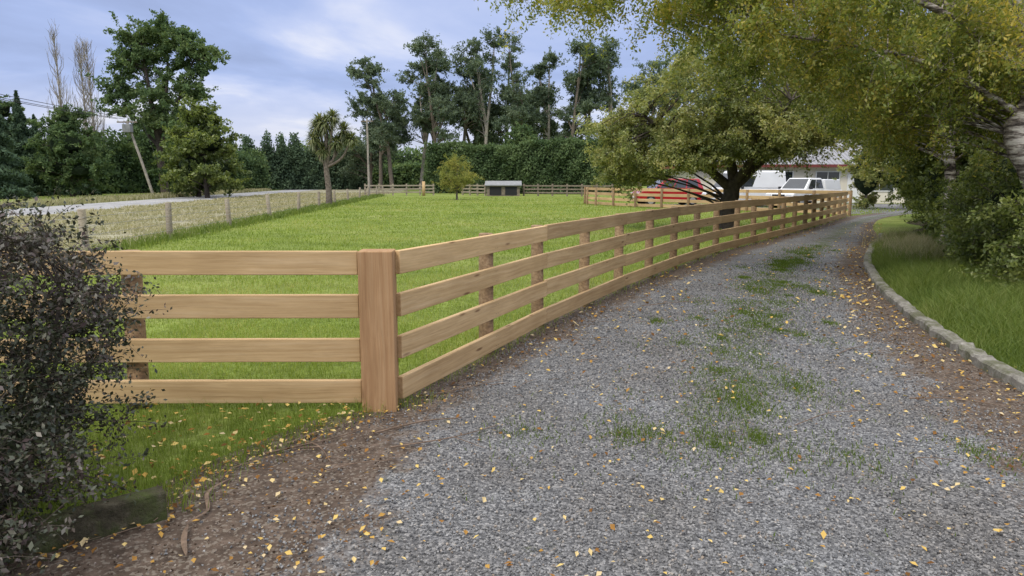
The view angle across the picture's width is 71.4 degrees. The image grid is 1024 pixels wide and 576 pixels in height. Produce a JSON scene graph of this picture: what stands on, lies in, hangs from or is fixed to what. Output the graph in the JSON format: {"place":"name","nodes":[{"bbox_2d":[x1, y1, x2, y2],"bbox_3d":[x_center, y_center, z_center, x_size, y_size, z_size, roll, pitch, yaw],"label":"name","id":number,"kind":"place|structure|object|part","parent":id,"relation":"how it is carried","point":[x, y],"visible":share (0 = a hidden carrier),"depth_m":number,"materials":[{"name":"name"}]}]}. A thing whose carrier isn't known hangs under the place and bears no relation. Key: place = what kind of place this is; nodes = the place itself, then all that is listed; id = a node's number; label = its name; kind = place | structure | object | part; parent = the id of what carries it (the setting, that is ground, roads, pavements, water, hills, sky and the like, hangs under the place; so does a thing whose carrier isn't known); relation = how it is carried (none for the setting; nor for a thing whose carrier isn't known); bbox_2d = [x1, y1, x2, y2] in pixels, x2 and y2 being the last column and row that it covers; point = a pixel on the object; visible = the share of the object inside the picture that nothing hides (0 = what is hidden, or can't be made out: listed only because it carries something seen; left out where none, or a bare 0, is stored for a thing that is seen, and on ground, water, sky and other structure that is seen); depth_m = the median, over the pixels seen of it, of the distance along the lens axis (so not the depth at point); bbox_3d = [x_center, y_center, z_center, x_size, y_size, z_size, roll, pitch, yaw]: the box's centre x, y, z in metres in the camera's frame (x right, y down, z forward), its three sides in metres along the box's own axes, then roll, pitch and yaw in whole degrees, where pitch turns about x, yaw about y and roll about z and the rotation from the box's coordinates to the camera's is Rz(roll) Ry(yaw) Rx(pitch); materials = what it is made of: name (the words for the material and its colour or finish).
{"place":"outdoors","nodes":[
{"label":"outdoors","id":0,"kind":"place"},
{"bbox_2d":[1,190,311,217],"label":"road","id":1,"kind":"structure","parent":0,"point":[53,209],"depth_m":50.18,"materials":[{"name":"grey asphalt"}]},
{"bbox_2d":[0,0,931,156],"label":"sky","id":2,"kind":"structure","parent":0,"point":[287,64],"materials":[{"name":"blue"}]},
{"bbox_2d":[0,212,1023,575],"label":"gravel driveway","id":3,"kind":"structure","parent":0,"point":[146,538],"depth_m":4.06,"materials":[{"name":"grey gravel"}]},
{"bbox_2d":[1,486,167,563],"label":"timber edging","id":4,"kind":"object","parent":3,"relation":"on","point":[102,519],"visible":0.67,"depth_m":3.33,"materials":[{"name":"wood"}]},
{"bbox_2d":[44,401,364,489],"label":"fallen leaves","id":5,"kind":"object","parent":3,"relation":"on","point":[144,474],"visible":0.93,"depth_m":4.34,"materials":[{"name":"yellow plant"}]},
{"bbox_2d":[181,427,331,555],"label":"fallen bark strips","id":6,"kind":"object","parent":3,"relation":"on","point":[184,540],"visible":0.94,"depth_m":3.51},
{"bbox_2d":[357,249,399,411],"bbox_3d":[-0.955,0.404,5.139,0.244,1.360,0.200,0,9,-2],"label":"corner post","id":7,"kind":"object","parent":3,"relation":"on","point":[377,292],"visible":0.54,"depth_m":5.03,"materials":[{"name":"brown wood"}]},
{"bbox_2d":[7,221,1023,575],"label":"fallen leaves","id":8,"kind":"object","parent":3,"relation":"on","point":[823,533],"depth_m":4.56,"materials":[{"name":"plant"}]},
{"bbox_2d":[73,271,1023,575],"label":"dirt clods","id":9,"kind":"object","parent":3,"relation":"on","point":[487,385],"visible":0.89,"depth_m":4.27,"materials":[{"name":"brown soil"}]},
{"bbox_2d":[437,244,1023,539],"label":"weeds","id":10,"kind":"object","parent":3,"relation":"on","point":[780,266],"visible":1,"depth_m":5.51,"materials":[{"name":"green plant"}]},
{"bbox_2d":[0,186,1023,518],"bbox_3d":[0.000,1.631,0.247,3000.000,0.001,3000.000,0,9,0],"label":"ground","id":11,"kind":"structure","parent":0,"point":[896,222],"depth_m":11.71,"materials":[{"name":"green plant"}]},
{"bbox_2d":[0,104,38,198],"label":"conifer tree","id":12,"kind":"object","parent":11,"relation":"on","point":[9,160],"visible":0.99,"depth_m":61.93,"materials":[{"name":"green plant"}]},
{"bbox_2d":[0,94,41,137],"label":"broadleaf tree","id":13,"kind":"object","parent":11,"relation":"on","point":[5,109],"visible":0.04,"depth_m":83.64,"materials":[{"name":"green plant"}]},
{"bbox_2d":[3,90,52,195],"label":"conifer tree","id":14,"kind":"object","parent":11,"relation":"on","point":[19,130],"visible":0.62,"depth_m":72.14,"materials":[{"name":"green plant"}]},
{"bbox_2d":[29,113,42,140],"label":"conifer tree","id":15,"kind":"object","parent":11,"relation":"on","point":[34,130],"visible":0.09,"depth_m":81.94,"materials":[{"name":"green plant"}]},
{"bbox_2d":[45,19,71,126],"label":"bare poplar tree","id":16,"kind":"object","parent":11,"relation":"on","point":[57,77],"visible":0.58,"depth_m":84.94,"materials":[{"name":"grey plant"}]},
{"bbox_2d":[19,103,118,196],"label":"broadleaf tree","id":17,"kind":"object","parent":11,"relation":"on","point":[75,163],"visible":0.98,"depth_m":69.83,"materials":[{"name":"green plant"}]},
{"bbox_2d":[56,131,101,195],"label":"conifer tree","id":18,"kind":"object","parent":11,"relation":"on","point":[65,192],"visible":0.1,"depth_m":76.46,"materials":[{"name":"green plant"}]},
{"bbox_2d":[68,37,99,131],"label":"bare poplar tree","id":19,"kind":"object","parent":11,"relation":"on","point":[79,61],"visible":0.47,"depth_m":86.88,"materials":[{"name":"grey plant"}]},
{"bbox_2d":[0,179,172,575],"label":"coprosma bush","id":20,"kind":"object","parent":11,"relation":"on","point":[34,431],"visible":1,"depth_m":3.40,"materials":[{"name":"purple plant"}]},
{"bbox_2d":[77,34,105,140],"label":"bare poplar tree","id":21,"kind":"object","parent":11,"relation":"on","point":[90,93],"visible":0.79,"depth_m":85.18,"materials":[{"name":"grey plant"}]},
{"bbox_2d":[117,120,153,192],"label":"utility pole","id":22,"kind":"object","parent":11,"relation":"on","point":[127,127],"visible":0.95,"depth_m":70.51,"materials":[{"name":"grey wood"}]},
{"bbox_2d":[0,94,169,192],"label":"power lines","id":23,"kind":"object","parent":22,"relation":"attached to","point":[70,111],"visible":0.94,"depth_m":60.69,"materials":[{"name":"black metal"}]},
{"bbox_2d":[0,188,271,208],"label":"roadside grass","id":24,"kind":"structure","parent":11,"relation":"on","point":[111,198],"depth_m":56.05,"materials":[{"name":"plant"}]},
{"bbox_2d":[124,102,179,143],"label":"broadleaf tree","id":25,"kind":"object","parent":11,"relation":"on","point":[155,109],"visible":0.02,"depth_m":94.67,"materials":[{"name":"green plant"}]},
{"bbox_2d":[32,123,271,194],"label":"mixed hedge","id":26,"kind":"object","parent":11,"relation":"on","point":[130,177],"visible":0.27,"depth_m":89.44,"materials":[{"name":"green plant"}]},
{"bbox_2d":[78,8,231,192],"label":"poplar tree","id":27,"kind":"object","parent":11,"relation":"on","point":[141,56],"visible":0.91,"depth_m":81.28,"materials":[{"name":"green plant"}]},
{"bbox_2d":[0,250,361,408],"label":"timber rail fence","id":28,"kind":"object","parent":11,"relation":"on","point":[199,306],"visible":0.56,"depth_m":5.07,"materials":[{"name":"brown wood"}]},
{"bbox_2d":[146,118,225,192],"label":"broadleaf tree","id":29,"kind":"object","parent":11,"relation":"on","point":[165,170],"visible":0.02,"depth_m":73.01,"materials":[{"name":"green plant"}]},
{"bbox_2d":[151,113,235,196],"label":"broadleaf tree","id":30,"kind":"object","parent":11,"relation":"on","point":[172,164],"visible":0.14,"depth_m":68.26,"materials":[{"name":"green plant"}]},
{"bbox_2d":[1,189,405,250],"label":"verge","id":31,"kind":"structure","parent":11,"relation":"on","point":[184,221],"depth_m":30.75,"materials":[{"name":"plant"}]},
{"bbox_2d":[12,186,383,250],"bbox_3d":[-11.623,-5.605,45.070,0.333,1.186,69.574,-1,9,-4],"label":"wire fence","id":32,"kind":"object","parent":31,"relation":"on","point":[81,213],"visible":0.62,"depth_m":20.16,"materials":[{"name":"grey metal"}]},
{"bbox_2d":[161,92,251,197],"bbox_3d":[-28.358,-12.808,64.326,8.152,9.409,6.996,4,9,23],"label":"broadleaf tree","id":33,"kind":"object","parent":31,"relation":"on","point":[199,149],"visible":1,"depth_m":63.95,"materials":[{"name":"green plant"}]},
{"bbox_2d":[65,193,384,250],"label":"fence line grass","id":34,"kind":"structure","parent":31,"relation":"on","point":[309,208],"depth_m":24.09,"materials":[{"name":"green plant"}]},
{"bbox_2d":[303,108,360,203],"bbox_3d":[-11.248,-8.189,44.776,3.761,6.184,2.272,0,9,0],"label":"cabbage tree","id":35,"kind":"object","parent":31,"relation":"on","point":[321,126],"visible":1,"depth_m":44.47,"materials":[{"name":"green plant"}]},
{"bbox_2d":[330,120,401,187],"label":"eucalyptus tree","id":36,"kind":"object","parent":31,"relation":"on","point":[360,153],"visible":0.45,"depth_m":119.52,"materials":[{"name":"green plant"}]},
{"bbox_2d":[361,119,372,194],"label":"utility pole","id":37,"kind":"object","parent":31,"relation":"on","point":[368,169],"visible":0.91,"depth_m":70.74,"materials":[{"name":"grey wood"}]},
{"bbox_2d":[343,89,415,187],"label":"eucalyptus tree","id":38,"kind":"object","parent":31,"relation":"on","point":[358,110],"visible":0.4,"depth_m":114.58,"materials":[{"name":"green plant"}]},
{"bbox_2d":[345,55,414,190],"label":"eucalyptus tree","id":39,"kind":"object","parent":31,"relation":"on","point":[379,101],"visible":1,"depth_m":108.09,"materials":[{"name":"green plant"}]},
{"bbox_2d":[225,129,367,189],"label":"conifer shelterbelt","id":40,"kind":"object","parent":11,"relation":"on","point":[294,166],"visible":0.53,"depth_m":119.87,"materials":[{"name":"green plant"}]},
{"bbox_2d":[364,160,426,187],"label":"hedge","id":41,"kind":"object","parent":11,"relation":"on","point":[407,173],"visible":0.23,"depth_m":133.76,"materials":[{"name":"green plant"}]},
{"bbox_2d":[364,184,434,195],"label":"yard fence","id":42,"kind":"object","parent":11,"relation":"on","point":[393,189],"visible":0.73,"depth_m":76.24,"materials":[{"name":"brown wood"}]},
{"bbox_2d":[422,181,424,195],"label":"marker post","id":43,"kind":"object","parent":11,"relation":"on","point":[423,188],"visible":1,"depth_m":74.16,"materials":[{"name":"yellow wood"}]},
{"bbox_2d":[392,44,458,189],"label":"eucalyptus tree","id":44,"kind":"object","parent":11,"relation":"on","point":[419,69],"visible":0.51,"depth_m":117.34,"materials":[{"name":"green plant"}]},
{"bbox_2d":[408,71,458,142],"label":"eucalyptus tree","id":45,"kind":"object","parent":11,"relation":"on","point":[424,99],"visible":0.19,"depth_m":117.75,"materials":[{"name":"green plant"}]},
{"bbox_2d":[403,30,470,143],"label":"eucalyptus tree","id":46,"kind":"object","parent":11,"relation":"on","point":[437,108],"visible":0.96,"depth_m":111.57,"materials":[{"name":"green plant"}]},
{"bbox_2d":[258,140,649,185],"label":"distant tree line","id":47,"kind":"object","parent":11,"relation":"on","point":[416,156],"visible":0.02,"depth_m":188.18,"materials":[{"name":"green plant"}]},
{"bbox_2d":[431,150,483,199],"bbox_3d":[-4.448,-9.355,59.212,3.994,4.054,3.828,2,9,15],"label":"young tree","id":48,"kind":"object","parent":11,"relation":"on","point":[457,181],"visible":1,"depth_m":58.86,"materials":[{"name":"green plant"}]},
{"bbox_2d":[452,59,493,140],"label":"eucalyptus tree","id":49,"kind":"object","parent":11,"relation":"on","point":[459,96],"visible":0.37,"depth_m":115.48,"materials":[{"name":"green plant"}]},
{"bbox_2d":[461,184,485,195],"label":"yard fence","id":50,"kind":"object","parent":11,"relation":"on","point":[477,189],"visible":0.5,"depth_m":76.42,"materials":[{"name":"brown wood"}]},
{"bbox_2d":[451,80,496,145],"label":"eucalyptus tree","id":51,"kind":"object","parent":11,"relation":"on","point":[468,138],"visible":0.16,"depth_m":119.08,"materials":[{"name":"green plant"}]},
{"bbox_2d":[449,24,509,144],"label":"eucalyptus tree","id":52,"kind":"object","parent":11,"relation":"on","point":[475,68],"visible":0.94,"depth_m":111.71,"materials":[{"name":"green plant"}]},
{"bbox_2d":[485,181,521,195],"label":"field animal shelter","id":53,"kind":"structure","parent":11,"relation":"on","point":[503,188],"depth_m":73.33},
{"bbox_2d":[478,50,533,144],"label":"eucalyptus tree","id":54,"kind":"object","parent":11,"relation":"on","point":[494,137],"visible":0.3,"depth_m":116.47,"materials":[{"name":"green plant"}]},
{"bbox_2d":[485,31,545,139],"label":"eucalyptus tree","id":55,"kind":"object","parent":11,"relation":"on","point":[520,111],"visible":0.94,"depth_m":111.18,"materials":[{"name":"green plant"}]},
{"bbox_2d":[502,121,538,151],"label":"broadleaf tree","id":56,"kind":"object","parent":11,"relation":"on","point":[517,134],"visible":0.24,"depth_m":96.06,"materials":[{"name":"green plant"}]},
{"bbox_2d":[420,135,622,193],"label":"clipped hedge","id":57,"kind":"object","parent":11,"relation":"on","point":[555,161],"visible":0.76,"depth_m":84.79,"materials":[{"name":"green plant"}]},
{"bbox_2d":[511,82,559,139],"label":"eucalyptus tree","id":58,"kind":"object","parent":11,"relation":"on","point":[542,106],"visible":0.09,"depth_m":121.48,"materials":[{"name":"green plant"}]},
{"bbox_2d":[523,46,569,145],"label":"eucalyptus tree","id":59,"kind":"object","parent":11,"relation":"on","point":[547,93],"visible":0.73,"depth_m":116.83,"materials":[{"name":"green plant"}]},
{"bbox_2d":[523,184,612,196],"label":"yard fence","id":60,"kind":"object","parent":11,"relation":"on","point":[566,189],"visible":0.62,"depth_m":72.91,"materials":[{"name":"brown wood"}]},
{"bbox_2d":[549,34,611,139],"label":"eucalyptus tree","id":61,"kind":"object","parent":11,"relation":"on","point":[582,109],"visible":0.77,"depth_m":112.26,"materials":[{"name":"green plant"}]},
{"bbox_2d":[555,59,612,139],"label":"eucalyptus tree","id":62,"kind":"object","parent":11,"relation":"on","point":[593,91],"visible":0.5,"depth_m":114.00,"materials":[{"name":"green plant"}]},
{"bbox_2d":[577,33,632,135],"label":"eucalyptus tree","id":63,"kind":"object","parent":11,"relation":"on","point":[608,71],"visible":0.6,"depth_m":113.21,"materials":[{"name":"green plant"}]},
{"bbox_2d":[395,191,847,398],"bbox_3d":[6.595,-1.672,18.643,1.027,1.322,31.011,5,10,30],"label":"timber rail fence","id":64,"kind":"object","parent":11,"relation":"on","point":[483,281],"visible":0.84,"depth_m":7.97,"materials":[{"name":"brown wood"}]},
{"bbox_2d":[612,55,682,184],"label":"eucalyptus tree","id":65,"kind":"object","parent":11,"relation":"on","point":[638,84],"visible":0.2,"depth_m":111.60,"materials":[{"name":"green plant"}]},
{"bbox_2d":[658,44,706,117],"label":"eucalyptus tree","id":66,"kind":"object","parent":11,"relation":"on","point":[665,66],"visible":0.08,"depth_m":114.17,"materials":[{"name":"green plant"}]},
{"bbox_2d":[570,21,860,228],"bbox_3d":[7.390,-5.361,23.599,11.062,7.057,6.836,0,9,0],"label":"willow tree","id":67,"kind":"object","parent":11,"relation":"on","point":[678,144],"visible":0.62,"depth_m":22.33,"materials":[{"name":"green plant"}]},
{"bbox_2d":[584,187,852,215],"bbox_3d":[9.584,-5.062,41.003,1.911,1.322,20.562,-5,10,-30],"label":"timber rail fence","id":68,"kind":"object","parent":11,"relation":"on","point":[661,200],"visible":0.61,"depth_m":40.87,"materials":[{"name":"brown wood"}]},
{"bbox_2d":[651,117,862,184],"bbox_3d":[26.003,-10.771,59.054,29.305,7.204,5.364,1,9,8],"label":"garden hedge","id":69,"kind":"object","parent":11,"relation":"on","point":[664,170],"visible":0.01,"depth_m":59.41,"materials":[{"name":"green plant"}]},
{"bbox_2d":[663,142,904,202],"bbox_3d":[20.980,-9.326,54.184,17.280,5.500,9.260,0,9,0],"label":"farmhouse","id":70,"kind":"object","parent":11,"relation":"on","point":[831,172],"visible":0.15,"depth_m":50.39,"materials":[{"name":"paint"}]},
{"bbox_2d":[785,172,792,181],"bbox_3d":[19.000,-7.545,50.439,1.600,1.300,0.040,0,9,0],"label":"window glass","id":71,"kind":"structure","parent":70,"relation":"in","point":[787,173],"depth_m":50.36,"materials":[{"name":"glass"}]},
{"bbox_2d":[817,172,838,178],"bbox_3d":[22.300,-7.545,50.439,1.600,1.300,0.040,0,9,0],"label":"window glass","id":72,"kind":"structure","parent":70,"relation":"in","point":[823,175],"depth_m":50.36,"materials":[{"name":"grey glass"}]},
{"bbox_2d":[846,173,858,202],"bbox_3d":[24.150,-7.072,50.490,0.900,2.050,0.060,0,9,0],"label":"door","id":73,"kind":"structure","parent":70,"relation":"in","point":[849,181],"depth_m":50.47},
{"bbox_2d":[874,173,892,190],"bbox_3d":[26.000,-7.545,50.439,2.000,1.300,0.040,0,9,0],"label":"window glass","id":74,"kind":"structure","parent":70,"relation":"in","point":[884,188],"depth_m":50.49,"materials":[{"name":"grey glass"}]},
{"bbox_2d":[665,204,911,213],"bbox_3d":[21.250,-4.702,41.969,25.500,0.001,15.200,0,9,0],"label":"parking area","id":75,"kind":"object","parent":11,"relation":"on","point":[880,206],"depth_m":41.41,"materials":[{"name":"grey gravel"}]},
{"bbox_2d":[631,179,703,204],"bbox_3d":[10.000,-6.170,45.894,4.480,1.716,2.180,-1,9,-8],"label":"red car","id":76,"kind":"object","parent":75,"relation":"on","point":[681,186],"visible":0.35,"depth_m":45.12,"materials":[{"name":"paint"}]},
{"bbox_3d":[9.875,-6.571,45.025,1.135,0.474,0.117,-1,9,-8],"label":"side window","id":77,"kind":"part","parent":76,"relation":"part of","materials":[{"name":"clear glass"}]},
{"bbox_3d":[10.653,-6.587,45.133,0.885,0.474,0.117,-1,9,-8],"label":"side window","id":78,"kind":"part","parent":76,"relation":"part of","materials":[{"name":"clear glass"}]},
{"bbox_3d":[11.475,-6.604,45.247,0.785,0.474,0.117,-1,9,-8],"label":"side window","id":79,"kind":"part","parent":76,"relation":"part of","materials":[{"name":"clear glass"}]},
{"bbox_2d":[701,171,785,203],"bbox_3d":[14.400,-6.152,44.177,5.080,2.196,2.280,-3,9,-20],"label":"white van","id":80,"kind":"object","parent":75,"relation":"on","point":[769,180],"visible":0.18,"depth_m":43.59,"materials":[{"name":"paint"}]},
{"bbox_3d":[14.241,-6.447,43.113,1.317,0.638,0.070,-3,9,-20],"label":"side window","id":81,"kind":"part","parent":80,"relation":"part of","materials":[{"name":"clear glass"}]},
{"bbox_2d":[765,178,842,207],"bbox_3d":[17.400,-5.660,42.431,5.180,1.746,2.230,-6,10,-35],"label":"white ute","id":82,"kind":"object","parent":75,"relation":"on","point":[809,184],"visible":0.4,"depth_m":41.82,"materials":[{"name":"paint"}]},
{"bbox_2d":[809,180,815,187],"bbox_3d":[17.442,-6.045,41.429,0.877,0.489,0.109,-6,10,-35],"label":"side window","id":83,"kind":"structure","parent":82,"relation":"in","point":[813,182],"depth_m":41.47,"materials":[{"name":"black glass"}]},
{"bbox_2d":[816,180,822,187],"bbox_3d":[18.013,-6.105,41.824,0.757,0.489,0.110,-6,10,-35],"label":"side window","id":84,"kind":"structure","parent":82,"relation":"in","point":[819,184],"depth_m":41.82,"materials":[{"name":"grey glass"}]},
{"bbox_2d":[832,140,895,208],"bbox_3d":[20.188,-6.587,40.453,3.371,4.233,3.119,-6,10,-32],"label":"shrub","id":85,"kind":"object","parent":75,"relation":"on","point":[865,185],"visible":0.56,"depth_m":40.16,"materials":[{"name":"green plant"}]},
{"bbox_2d":[875,150,919,206],"bbox_3d":[22.560,-7.090,40.126,5.382,5.337,4.262,-3,9,-21],"label":"shrub","id":86,"kind":"object","parent":75,"relation":"on","point":[898,197],"visible":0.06,"depth_m":40.49,"materials":[{"name":"green plant"}]},
{"bbox_2d":[906,216,941,231],"bbox_3d":[15.428,-0.403,13.638,14.506,0.001,47.323,3,9,19],"label":"soil bed","id":87,"kind":"object","parent":11,"relation":"on","point":[917,223],"visible":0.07,"depth_m":27.23,"materials":[{"name":"brown soil"}]},
{"bbox_2d":[477,0,1023,188],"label":"birch tree","id":88,"kind":"object","parent":87,"relation":"on","point":[909,84],"visible":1,"depth_m":10.44,"materials":[{"name":"green plant"}]},
{"bbox_2d":[845,112,921,179],"bbox_3d":[14.317,-5.724,20.834,8.173,8.387,6.803,-3,9,-21],"label":"broadleaf tree","id":89,"kind":"object","parent":87,"relation":"on","point":[891,158],"depth_m":21.98,"materials":[{"name":"green plant"}]},
{"bbox_2d":[787,0,1015,246],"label":"birch tree","id":90,"kind":"object","parent":87,"relation":"on","point":[950,170],"visible":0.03,"depth_m":15.89,"materials":[{"name":"green plant"}]},
{"bbox_2d":[894,155,925,218],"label":"shrub","id":91,"kind":"object","parent":87,"relation":"on","point":[916,211],"visible":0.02,"depth_m":29.84,"materials":[{"name":"green plant"}]},
{"bbox_2d":[859,226,963,262],"bbox_3d":[8.802,-0.991,15.710,2.172,0.550,5.913,4,9,23],"label":"dry grass tuft","id":92,"kind":"object","parent":87,"relation":"on","point":[925,242],"visible":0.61,"depth_m":15.03,"materials":[{"name":"green plant"}]},
{"bbox_2d":[882,150,943,230],"bbox_3d":[12.517,-3.450,19.714,3.958,4.278,4.626,6,11,35],"label":"shrub","id":93,"kind":"object","parent":87,"relation":"on","point":[917,191],"visible":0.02,"depth_m":20.82,"materials":[{"name":"green plant"}]},
{"bbox_2d":[894,160,942,228],"bbox_3d":[14.876,-4.061,23.719,4.752,4.804,5.327,0,9,0],"label":"shrub","id":94,"kind":"object","parent":87,"relation":"on","point":[904,194],"depth_m":23.45,"materials":[{"name":"green plant"}]},
{"bbox_2d":[885,0,1016,190],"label":"broadleaf tree","id":95,"kind":"object","parent":87,"relation":"on","point":[927,168],"visible":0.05,"depth_m":16.70,"materials":[{"name":"green plant"}]},
{"bbox_2d":[917,127,1006,241],"bbox_3d":[11.031,-2.644,16.155,3.129,4.056,4.331,4,9,23],"label":"shrub","id":96,"kind":"object","parent":87,"relation":"on","point":[961,167],"visible":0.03,"depth_m":15.87,"materials":[{"name":"green plant"}]},
{"bbox_2d":[916,132,1018,259],"bbox_3d":[9.639,-1.602,13.916,2.658,3.059,3.312,0,9,0],"label":"shrub","id":97,"kind":"object","parent":87,"relation":"on","point":[989,164],"visible":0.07,"depth_m":13.85,"materials":[{"name":"green plant"}]},
{"bbox_2d":[922,155,1023,274],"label":"shrub","id":98,"kind":"object","parent":87,"relation":"on","point":[968,236],"visible":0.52,"depth_m":12.38,"materials":[{"name":"green plant"}]},
{"bbox_2d":[949,176,1023,289],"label":"shrub","id":99,"kind":"object","parent":87,"relation":"on","point":[1012,262],"visible":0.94,"depth_m":10.44,"materials":[{"name":"green plant"}]},
{"bbox_2d":[1001,162,1017,188],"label":"shrub","id":100,"kind":"object","parent":87,"relation":"on","point":[1010,178],"visible":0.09,"depth_m":12.08,"materials":[{"name":"green plant"}]},
{"bbox_2d":[863,233,1023,391],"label":"concrete kerb","id":101,"kind":"structure","parent":11,"relation":"on","point":[991,365],"depth_m":7.17,"materials":[{"name":"grey concrete"}]},
{"bbox_2d":[867,228,1023,374],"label":"long grass","id":102,"kind":"structure","parent":11,"relation":"on","point":[969,308],"depth_m":8.93,"materials":[{"name":"green plant"}]}
]}

